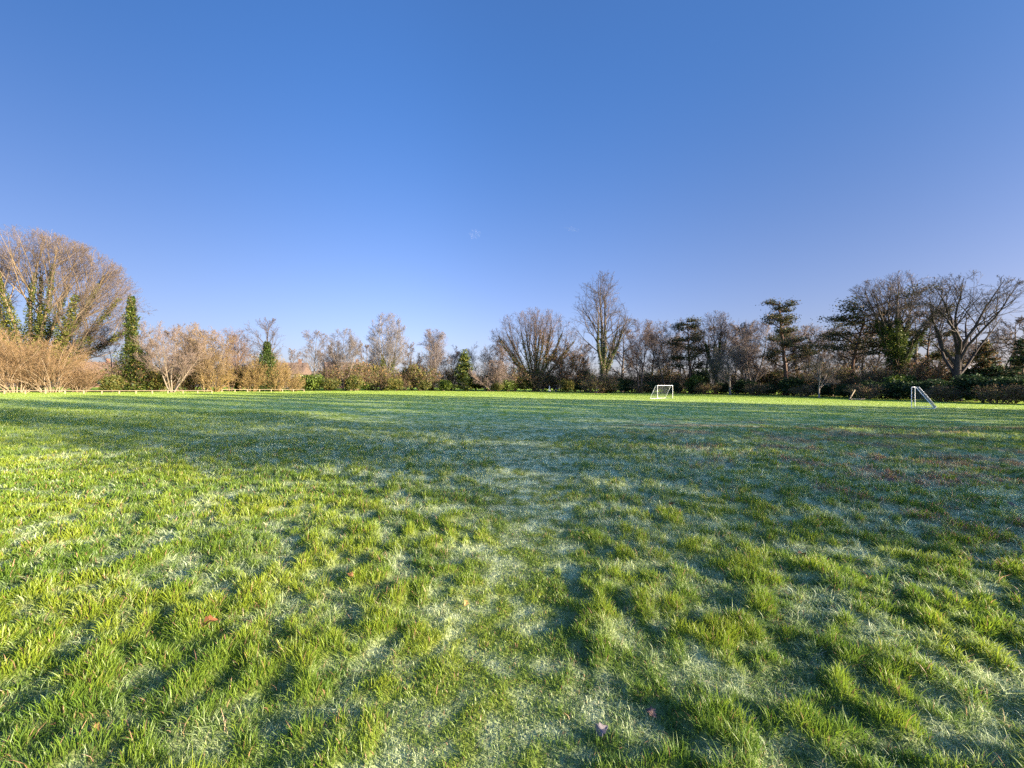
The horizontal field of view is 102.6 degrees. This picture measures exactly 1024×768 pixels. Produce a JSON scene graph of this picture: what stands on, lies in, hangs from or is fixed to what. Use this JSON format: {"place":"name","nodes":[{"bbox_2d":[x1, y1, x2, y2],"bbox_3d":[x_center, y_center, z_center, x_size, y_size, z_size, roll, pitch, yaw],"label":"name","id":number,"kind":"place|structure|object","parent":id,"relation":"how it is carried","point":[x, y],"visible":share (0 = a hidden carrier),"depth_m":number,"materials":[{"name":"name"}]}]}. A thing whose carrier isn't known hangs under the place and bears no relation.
{"place":"outdoors","nodes":[
{"label":"outdoors","id":0,"kind":"place"},
{"bbox_2d":[0,387,1023,767],"bbox_3d":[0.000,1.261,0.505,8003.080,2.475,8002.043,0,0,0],"label":"ground","id":1,"kind":"structure","parent":0,"point":[518,417],"depth_m":3.11,"materials":[{"name":"plant"}]},
{"bbox_2d":[0,328,69,392],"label":"orange thicket","id":2,"kind":"object","parent":1,"relation":"on","point":[5,352],"visible":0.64,"depth_m":57.67,"materials":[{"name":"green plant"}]},
{"bbox_2d":[0,339,93,392],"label":"orange thicket","id":3,"kind":"object","parent":1,"relation":"on","point":[58,377],"visible":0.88,"depth_m":59.16,"materials":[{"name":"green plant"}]},
{"bbox_2d":[0,224,145,389],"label":"ivy clad tree","id":4,"kind":"object","parent":1,"relation":"on","point":[72,324],"visible":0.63,"depth_m":67.72,"materials":[{"name":"brown plant"}]},
{"bbox_2d":[51,359,112,391],"bbox_3d":[-65.232,-1.388,62.175,7.616,5.537,6.699,0,0,8],"label":"orange thicket","id":5,"kind":"object","parent":1,"relation":"on","point":[86,385],"visible":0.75,"depth_m":61.66,"materials":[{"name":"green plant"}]},
{"bbox_2d":[0,390,212,393],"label":"trip rail fence","id":6,"kind":"object","parent":1,"relation":"on","point":[104,390],"visible":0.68,"depth_m":54.98,"materials":[{"name":"white wood"}]},
{"bbox_2d":[97,374,124,391],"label":"olive bush","id":7,"kind":"object","parent":1,"relation":"on","point":[111,382],"visible":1,"depth_m":62.31,"materials":[{"name":"green plant"}]},
{"bbox_2d":[94,358,159,391],"bbox_3d":[-61.795,-1.684,66.041,9.543,6.386,8.394,0,-1,44],"label":"brown thicket","id":8,"kind":"object","parent":1,"relation":"on","point":[110,370],"visible":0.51,"depth_m":64.88,"materials":[{"name":"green plant"}]},
{"bbox_2d":[104,293,158,391],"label":"ivy clad tree","id":9,"kind":"object","parent":1,"relation":"on","point":[129,325],"visible":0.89,"depth_m":65.10,"materials":[{"name":"green plant"}]},
{"bbox_2d":[121,366,170,391],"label":"olive bush","id":10,"kind":"object","parent":1,"relation":"on","point":[157,382],"visible":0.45,"depth_m":67.47,"materials":[{"name":"green plant"}]},
{"bbox_2d":[125,321,214,391],"bbox_3d":[-53.903,-4.360,65.092,11.408,11.793,10.646,0,0,0],"label":"bare tree","id":11,"kind":"object","parent":1,"relation":"on","point":[186,361],"visible":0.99,"depth_m":64.95,"materials":[{"name":"brown plant"}]},
{"bbox_2d":[162,367,198,391],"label":"brown thicket","id":12,"kind":"object","parent":1,"relation":"on","point":[180,385],"visible":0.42,"depth_m":71.34,"materials":[{"name":"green plant"}]},
{"bbox_2d":[162,322,217,386],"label":"woodland tree","id":13,"kind":"object","parent":1,"relation":"on","point":[165,334],"visible":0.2,"depth_m":83.06,"materials":[{"name":"brown plant"}]},
{"bbox_2d":[172,350,207,389],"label":"golden shrub","id":14,"kind":"object","parent":1,"relation":"on","point":[188,383],"visible":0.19,"depth_m":72.96,"materials":[{"name":"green plant"}]},
{"bbox_2d":[171,322,238,391],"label":"bare tree","id":15,"kind":"object","parent":1,"relation":"on","point":[208,350],"visible":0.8,"depth_m":70.61,"materials":[{"name":"brown plant"}]},
{"bbox_2d":[192,343,235,391],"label":"golden shrub","id":16,"kind":"object","parent":1,"relation":"on","point":[221,378],"visible":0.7,"depth_m":71.57,"materials":[{"name":"brown plant"}]},
{"bbox_2d":[208,326,256,390],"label":"bare tree","id":17,"kind":"object","parent":1,"relation":"on","point":[238,354],"visible":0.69,"depth_m":76.40,"materials":[{"name":"brown plant"}]},
{"bbox_2d":[224,366,254,390],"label":"olive bush","id":18,"kind":"object","parent":1,"relation":"on","point":[236,385],"visible":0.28,"depth_m":77.78,"materials":[{"name":"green plant"}]},
{"bbox_2d":[236,354,268,391],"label":"golden shrub","id":19,"kind":"object","parent":1,"relation":"on","point":[246,377],"visible":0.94,"depth_m":75.28,"materials":[{"name":"brown plant"}]},
{"bbox_2d":[237,317,283,391],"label":"ivy clad tree","id":20,"kind":"object","parent":1,"relation":"on","point":[266,352],"visible":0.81,"depth_m":77.03,"materials":[{"name":"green plant"}]},
{"bbox_2d":[262,358,291,391],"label":"golden shrub","id":21,"kind":"object","parent":1,"relation":"on","point":[281,379],"visible":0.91,"depth_m":77.53,"materials":[{"name":"brown plant"}]},
{"bbox_2d":[274,348,304,388],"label":"woodland tree","id":22,"kind":"object","parent":1,"relation":"on","point":[292,353],"visible":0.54,"depth_m":104.62,"materials":[{"name":"brown plant"}]},
{"bbox_2d":[284,365,305,390],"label":"golden shrub","id":23,"kind":"object","parent":1,"relation":"on","point":[296,385],"visible":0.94,"depth_m":79.73,"materials":[{"name":"yellow plant"}]},
{"bbox_2d":[278,359,311,387],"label":"house","id":24,"kind":"structure","parent":1,"relation":"on","point":[305,371],"depth_m":127.23,"materials":[{"name":"tile"}]},
{"bbox_2d":[295,373,324,390],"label":"green bush","id":25,"kind":"object","parent":1,"relation":"on","point":[313,383],"visible":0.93,"depth_m":85.68,"materials":[{"name":"green plant"}]},
{"bbox_2d":[300,330,335,375],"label":"bare tree","id":26,"kind":"object","parent":1,"relation":"on","point":[319,356],"visible":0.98,"depth_m":89.60,"materials":[{"name":"grey plant"}]},
{"bbox_2d":[313,364,347,390],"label":"brown thicket","id":27,"kind":"object","parent":1,"relation":"on","point":[331,375],"visible":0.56,"depth_m":90.69,"materials":[{"name":"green plant"}]},
{"bbox_2d":[320,377,340,390],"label":"olive bush","id":28,"kind":"object","parent":1,"relation":"on","point":[328,384],"visible":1,"depth_m":86.60,"materials":[{"name":"green plant"}]},
{"bbox_2d":[317,347,344,376],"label":"woodland tree","id":29,"kind":"object","parent":1,"relation":"on","point":[325,364],"visible":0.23,"depth_m":111.74,"materials":[{"name":"brown plant"}]},
{"bbox_2d":[325,329,363,390],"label":"bare tree","id":30,"kind":"object","parent":1,"relation":"on","point":[353,345],"visible":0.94,"depth_m":91.51,"materials":[{"name":"brown plant"}]},
{"bbox_2d":[329,358,374,390],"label":"brown thicket","id":31,"kind":"object","parent":1,"relation":"on","point":[358,373],"visible":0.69,"depth_m":93.61,"materials":[{"name":"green plant"}]},
{"bbox_2d":[344,374,363,390],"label":"olive bush","id":32,"kind":"object","parent":1,"relation":"on","point":[352,382],"visible":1,"depth_m":88.98,"materials":[{"name":"green plant"}]},
{"bbox_2d":[347,361,388,389],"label":"olive bush","id":33,"kind":"object","parent":1,"relation":"on","point":[376,369],"visible":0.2,"depth_m":97.30,"materials":[{"name":"green plant"}]},
{"bbox_2d":[363,364,397,390],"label":"brown thicket","id":34,"kind":"object","parent":1,"relation":"on","point":[381,378],"visible":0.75,"depth_m":96.12,"materials":[{"name":"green plant"}]},
{"bbox_2d":[363,313,410,390],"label":"poplar tree","id":35,"kind":"object","parent":1,"relation":"on","point":[381,361],"visible":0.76,"depth_m":98.70,"materials":[{"name":"brown plant"}]},
{"bbox_2d":[385,377,403,390],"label":"olive bush","id":36,"kind":"object","parent":1,"relation":"on","point":[396,383],"visible":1,"depth_m":93.02,"materials":[{"name":"green plant"}]},
{"bbox_2d":[386,367,414,390],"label":"brown thicket","id":37,"kind":"object","parent":1,"relation":"on","point":[402,376],"visible":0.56,"depth_m":99.26,"materials":[{"name":"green plant"}]},
{"bbox_2d":[396,342,422,369],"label":"woodland tree","id":38,"kind":"object","parent":1,"relation":"on","point":[417,361],"visible":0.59,"depth_m":116.74,"materials":[{"name":"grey plant"}]},
{"bbox_2d":[400,364,425,390],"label":"olive bush","id":39,"kind":"object","parent":1,"relation":"on","point":[415,379],"visible":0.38,"depth_m":100.55,"materials":[{"name":"green plant"}]},
{"bbox_2d":[402,361,441,390],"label":"brown thicket","id":40,"kind":"object","parent":1,"relation":"on","point":[431,373],"visible":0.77,"depth_m":100.47,"materials":[{"name":"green plant"}]},
{"bbox_2d":[417,328,451,390],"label":"bare tree","id":41,"kind":"object","parent":1,"relation":"on","point":[434,352],"visible":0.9,"depth_m":103.64,"materials":[{"name":"brown plant"}]},
{"bbox_2d":[430,345,461,377],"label":"woodland tree","id":42,"kind":"object","parent":1,"relation":"on","point":[454,360],"visible":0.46,"depth_m":119.20,"materials":[{"name":"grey plant"}]},
{"bbox_2d":[438,367,460,390],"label":"brown thicket","id":43,"kind":"object","parent":1,"relation":"on","point":[452,379],"visible":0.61,"depth_m":104.16,"materials":[{"name":"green plant"}]},
{"bbox_2d":[453,349,476,390],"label":"yew tree","id":44,"kind":"object","parent":1,"relation":"on","point":[463,374],"visible":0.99,"depth_m":101.30,"materials":[{"name":"green plant"}]},
{"bbox_2d":[466,342,502,389],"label":"bare tree","id":45,"kind":"object","parent":1,"relation":"on","point":[487,359],"visible":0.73,"depth_m":119.30,"materials":[{"name":"brown plant"}]},
{"bbox_2d":[467,360,513,391],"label":"hawthorn tree","id":46,"kind":"object","parent":1,"relation":"on","point":[495,373],"visible":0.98,"depth_m":99.29,"materials":[{"name":"brown plant"}]},
{"bbox_2d":[498,362,528,390],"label":"brown thicket","id":47,"kind":"object","parent":1,"relation":"on","point":[519,374],"visible":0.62,"depth_m":104.21,"materials":[{"name":"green plant"}]},
{"bbox_2d":[491,307,581,390],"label":"bare tree","id":48,"kind":"object","parent":1,"relation":"on","point":[536,355],"visible":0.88,"depth_m":107.56,"materials":[{"name":"brown plant"}]},
{"bbox_2d":[520,367,553,391],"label":"brown thicket","id":49,"kind":"object","parent":1,"relation":"on","point":[540,384],"visible":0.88,"depth_m":105.23,"materials":[{"name":"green plant"}]},
{"bbox_2d":[547,349,587,391],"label":"bare tree","id":50,"kind":"object","parent":1,"relation":"on","point":[560,367],"visible":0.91,"depth_m":102.49,"materials":[{"name":"brown plant"}]},
{"bbox_2d":[564,338,596,390],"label":"woodland tree","id":51,"kind":"object","parent":1,"relation":"on","point":[584,347],"visible":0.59,"depth_m":116.63,"materials":[{"name":"brown plant"}]},
{"bbox_2d":[574,372,621,392],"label":"brown thicket","id":52,"kind":"object","parent":1,"relation":"on","point":[603,383],"visible":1,"depth_m":90.66,"materials":[{"name":"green plant"}]},
{"bbox_2d":[571,271,635,392],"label":"tall tree","id":53,"kind":"object","parent":1,"relation":"on","point":[604,363],"visible":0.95,"depth_m":95.70,"materials":[{"name":"brown plant"}]},
{"bbox_2d":[595,329,647,391],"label":"woodland tree","id":54,"kind":"object","parent":1,"relation":"on","point":[619,356],"visible":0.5,"depth_m":114.89,"materials":[{"name":"brown plant"}]},
{"bbox_2d":[618,319,661,392],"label":"bare tree","id":55,"kind":"object","parent":1,"relation":"on","point":[640,351],"visible":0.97,"depth_m":97.38,"materials":[{"name":"brown plant"}]},
{"bbox_2d":[622,341,669,376],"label":"woodland tree","id":56,"kind":"object","parent":1,"relation":"on","point":[652,369],"visible":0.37,"depth_m":115.98,"materials":[{"name":"brown plant"}]},
{"bbox_2d":[642,365,682,392],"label":"brown thicket","id":57,"kind":"object","parent":1,"relation":"on","point":[665,378],"visible":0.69,"depth_m":103.11,"materials":[{"name":"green plant"}]},
{"bbox_2d":[643,317,687,392],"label":"bare tree","id":58,"kind":"object","parent":1,"relation":"on","point":[678,349],"visible":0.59,"depth_m":101.58,"materials":[{"name":"brown plant"}]},
{"bbox_2d":[663,370,697,392],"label":"brown thicket","id":59,"kind":"object","parent":1,"relation":"on","point":[680,379],"visible":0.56,"depth_m":101.80,"materials":[{"name":"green plant"}]},
{"bbox_2d":[649,323,713,391],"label":"woodland tree","id":60,"kind":"object","parent":1,"relation":"on","point":[681,351],"visible":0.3,"depth_m":113.08,"materials":[{"name":"brown plant"}]},
{"bbox_2d":[663,315,721,393],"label":"scots pine","id":61,"kind":"object","parent":1,"relation":"on","point":[692,356],"visible":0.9,"depth_m":97.47,"materials":[{"name":"green plant"}]},
{"bbox_2d":[693,381,721,394],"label":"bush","id":62,"kind":"object","parent":1,"relation":"on","point":[701,387],"visible":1,"depth_m":90.70,"materials":[{"name":"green plant"}]},
{"bbox_2d":[688,310,736,393],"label":"ivy clad tree","id":63,"kind":"object","parent":1,"relation":"on","point":[721,342],"visible":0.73,"depth_m":93.78,"materials":[{"name":"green plant"}]},
{"bbox_2d":[703,345,751,394],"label":"bare tree","id":64,"kind":"object","parent":1,"relation":"on","point":[722,360],"visible":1,"depth_m":86.60,"materials":[{"name":"brown plant"}]},
{"bbox_2d":[721,322,762,392],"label":"woodland tree","id":65,"kind":"object","parent":1,"relation":"on","point":[736,370],"visible":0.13,"depth_m":106.54,"materials":[{"name":"brown plant"}]},
{"bbox_2d":[731,379,756,394],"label":"evergreen bush","id":66,"kind":"object","parent":1,"relation":"on","point":[739,384],"visible":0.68,"depth_m":89.36,"materials":[{"name":"green plant"}]},
{"bbox_2d":[719,319,787,394],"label":"bare tree","id":67,"kind":"object","parent":1,"relation":"on","point":[746,343],"visible":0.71,"depth_m":91.91,"materials":[{"name":"brown plant"}]},
{"bbox_2d":[739,383,774,394],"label":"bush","id":68,"kind":"object","parent":1,"relation":"on","point":[758,390],"visible":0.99,"depth_m":84.14,"materials":[{"name":"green plant"}]},
{"bbox_2d":[738,364,788,393],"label":"brown thicket","id":69,"kind":"object","parent":1,"relation":"on","point":[761,379],"visible":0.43,"depth_m":94.25,"materials":[{"name":"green plant"}]},
{"bbox_2d":[733,323,817,393],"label":"woodland tree","id":70,"kind":"object","parent":1,"relation":"on","point":[800,334],"visible":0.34,"depth_m":103.31,"materials":[{"name":"brown plant"}]},
{"bbox_2d":[755,298,824,395],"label":"scots pine","id":71,"kind":"object","parent":1,"relation":"on","point":[785,321],"visible":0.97,"depth_m":85.33,"materials":[{"name":"green plant"}]},
{"bbox_2d":[776,376,808,395],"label":"evergreen bush","id":72,"kind":"object","parent":1,"relation":"on","point":[784,385],"visible":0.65,"depth_m":82.30,"materials":[{"name":"green plant"}]},
{"bbox_2d":[789,384,820,396],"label":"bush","id":73,"kind":"object","parent":1,"relation":"on","point":[806,391],"visible":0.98,"depth_m":75.60,"materials":[{"name":"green plant"}]},
{"bbox_2d":[791,323,834,393],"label":"bare tree","id":74,"kind":"object","parent":1,"relation":"on","point":[818,341],"visible":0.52,"depth_m":86.71,"materials":[{"name":"brown plant"}]},
{"bbox_2d":[801,354,842,397],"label":"bare tree","id":75,"kind":"object","parent":1,"relation":"on","point":[820,365],"visible":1,"depth_m":67.52,"materials":[{"name":"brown plant"}]},
{"bbox_2d":[811,382,833,396],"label":"evergreen bush","id":76,"kind":"object","parent":1,"relation":"on","point":[826,389],"visible":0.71,"depth_m":74.86,"materials":[{"name":"green plant"}]},
{"bbox_2d":[798,361,860,396],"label":"brown thicket","id":77,"kind":"object","parent":1,"relation":"on","point":[814,373],"visible":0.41,"depth_m":80.17,"materials":[{"name":"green plant"}]},
{"bbox_2d":[790,328,868,374],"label":"woodland tree","id":78,"kind":"object","parent":1,"relation":"on","point":[839,362],"visible":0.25,"depth_m":97.36,"materials":[{"name":"brown plant"}]},
{"bbox_2d":[833,383,856,397],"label":"evergreen bush","id":79,"kind":"object","parent":1,"relation":"on","point":[838,392],"visible":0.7,"depth_m":70.72,"materials":[{"name":"green plant"}]},
{"bbox_2d":[820,313,892,376],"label":"woodland tree","id":80,"kind":"object","parent":1,"relation":"on","point":[874,360],"visible":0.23,"depth_m":90.22,"materials":[{"name":"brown plant"}]},
{"bbox_2d":[833,364,883,397],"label":"brown thicket","id":81,"kind":"object","parent":1,"relation":"on","point":[849,378],"visible":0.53,"depth_m":74.64,"materials":[{"name":"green plant"}]},
{"bbox_2d":[841,383,887,399],"bbox_3d":[54.404,1.074,63.015,6.494,2.752,5.713,0,0,30],"label":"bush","id":82,"kind":"object","parent":1,"relation":"on","point":[868,391],"visible":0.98,"depth_m":62.84,"materials":[{"name":"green plant"}]},
{"bbox_2d":[798,281,955,396],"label":"cedar tree","id":83,"kind":"object","parent":1,"relation":"on","point":[833,335],"visible":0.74,"depth_m":74.30,"materials":[{"name":"green plant"}]},
{"bbox_2d":[851,365,914,397],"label":"brown thicket","id":84,"kind":"object","parent":1,"relation":"on","point":[874,376],"visible":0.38,"depth_m":69.19,"materials":[{"name":"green plant"}]},
{"bbox_2d":[878,380,912,399],"bbox_3d":[58.301,0.972,62.077,4.681,3.149,4.474,0,0,-6],"label":"evergreen bush","id":85,"kind":"object","parent":1,"relation":"on","point":[893,390],"visible":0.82,"depth_m":61.36,"materials":[{"name":"green plant"}]},
{"bbox_2d":[881,373,915,397],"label":"green bush","id":86,"kind":"object","parent":1,"relation":"on","point":[899,377],"visible":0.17,"depth_m":65.37,"materials":[{"name":"green plant"}]},
{"bbox_2d":[849,270,953,397],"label":"ivy clad tree","id":87,"kind":"object","parent":1,"relation":"on","point":[898,342],"visible":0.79,"depth_m":69.41,"materials":[{"name":"green plant"}]},
{"bbox_2d":[878,355,951,398],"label":"brown thicket","id":88,"kind":"object","parent":1,"relation":"on","point":[918,376],"visible":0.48,"depth_m":65.80,"materials":[{"name":"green plant"}]},
{"bbox_2d":[877,310,965,371],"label":"woodland tree","id":89,"kind":"object","parent":1,"relation":"on","point":[916,351],"visible":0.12,"depth_m":88.75,"materials":[{"name":"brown plant"}]},
{"bbox_2d":[899,378,951,400],"bbox_3d":[58.625,0.847,57.861,4.218,3.376,5.578,0,0,-14],"label":"evergreen bush","id":90,"kind":"object","parent":1,"relation":"on","point":[927,384],"visible":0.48,"depth_m":57.67,"materials":[{"name":"green plant"}]},
{"bbox_2d":[905,357,953,382],"bbox_3d":[68.067,-0.880,66.337,6.702,7.035,6.556,0,-1,-41],"label":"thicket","id":91,"kind":"object","parent":1,"relation":"on","point":[938,366],"visible":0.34,"depth_m":64.89,"materials":[{"name":"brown plant"}]},
{"bbox_2d":[909,302,968,397],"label":"cedar tree","id":92,"kind":"object","parent":1,"relation":"on","point":[936,354],"visible":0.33,"depth_m":71.47,"materials":[{"name":"green plant"}]},
{"bbox_2d":[913,384,974,401],"bbox_3d":[56.877,1.178,53.998,5.256,2.532,5.975,0,0,23],"label":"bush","id":93,"kind":"object","parent":1,"relation":"on","point":[938,394],"visible":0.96,"depth_m":53.45,"materials":[{"name":"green plant"}]},
{"bbox_2d":[881,271,1023,400],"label":"oak tree","id":94,"kind":"object","parent":1,"relation":"on","point":[961,347],"visible":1,"depth_m":58.97,"materials":[{"name":"brown plant"}]},
{"bbox_2d":[934,329,1019,371],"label":"woodland tree","id":95,"kind":"object","parent":1,"relation":"on","point":[972,347],"visible":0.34,"depth_m":79.88,"materials":[{"name":"brown plant"}]},
{"bbox_2d":[946,373,1011,402],"bbox_3d":[59.755,0.549,52.134,5.007,4.007,6.621,0,0,-28],"label":"evergreen bush","id":96,"kind":"object","parent":1,"relation":"on","point":[981,382],"visible":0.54,"depth_m":52.08,"materials":[{"name":"green plant"}]},
{"bbox_2d":[965,339,1005,379],"bbox_3d":[71.209,-2.209,61.896,5.554,9.644,5.144,0,0,0],"label":"spruce tree","id":97,"kind":"object","parent":1,"relation":"on","point":[982,360],"visible":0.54,"depth_m":61.55,"materials":[{"name":"green plant"}]},
{"bbox_2d":[964,317,1023,370],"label":"woodland tree","id":98,"kind":"object","parent":1,"relation":"on","point":[1018,320],"visible":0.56,"depth_m":78.34,"materials":[{"name":"brown plant"}]},
{"bbox_2d":[968,383,1023,403],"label":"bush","id":99,"kind":"object","parent":1,"relation":"on","point":[1007,393],"visible":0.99,"depth_m":47.83,"materials":[{"name":"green plant"}]},
{"bbox_2d":[981,363,1020,377],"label":"evergreen bush","id":100,"kind":"object","parent":1,"relation":"on","point":[993,368],"visible":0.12,"depth_m":60.27,"materials":[{"name":"green plant"}]},
{"bbox_2d":[987,375,1023,402],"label":"evergreen bush","id":101,"kind":"object","parent":1,"relation":"on","point":[1019,381],"visible":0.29,"depth_m":49.39,"materials":[{"name":"green plant"}]},
{"bbox_2d":[996,337,1023,401],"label":"spruce tree","id":102,"kind":"object","parent":1,"relation":"on","point":[1017,360],"visible":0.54,"depth_m":56.09,"materials":[{"name":"green plant"}]},
{"bbox_2d":[0,0,1023,377],"label":"sky","id":103,"kind":"structure","parent":0,"point":[454,168],"materials":[{"name":"blue"}]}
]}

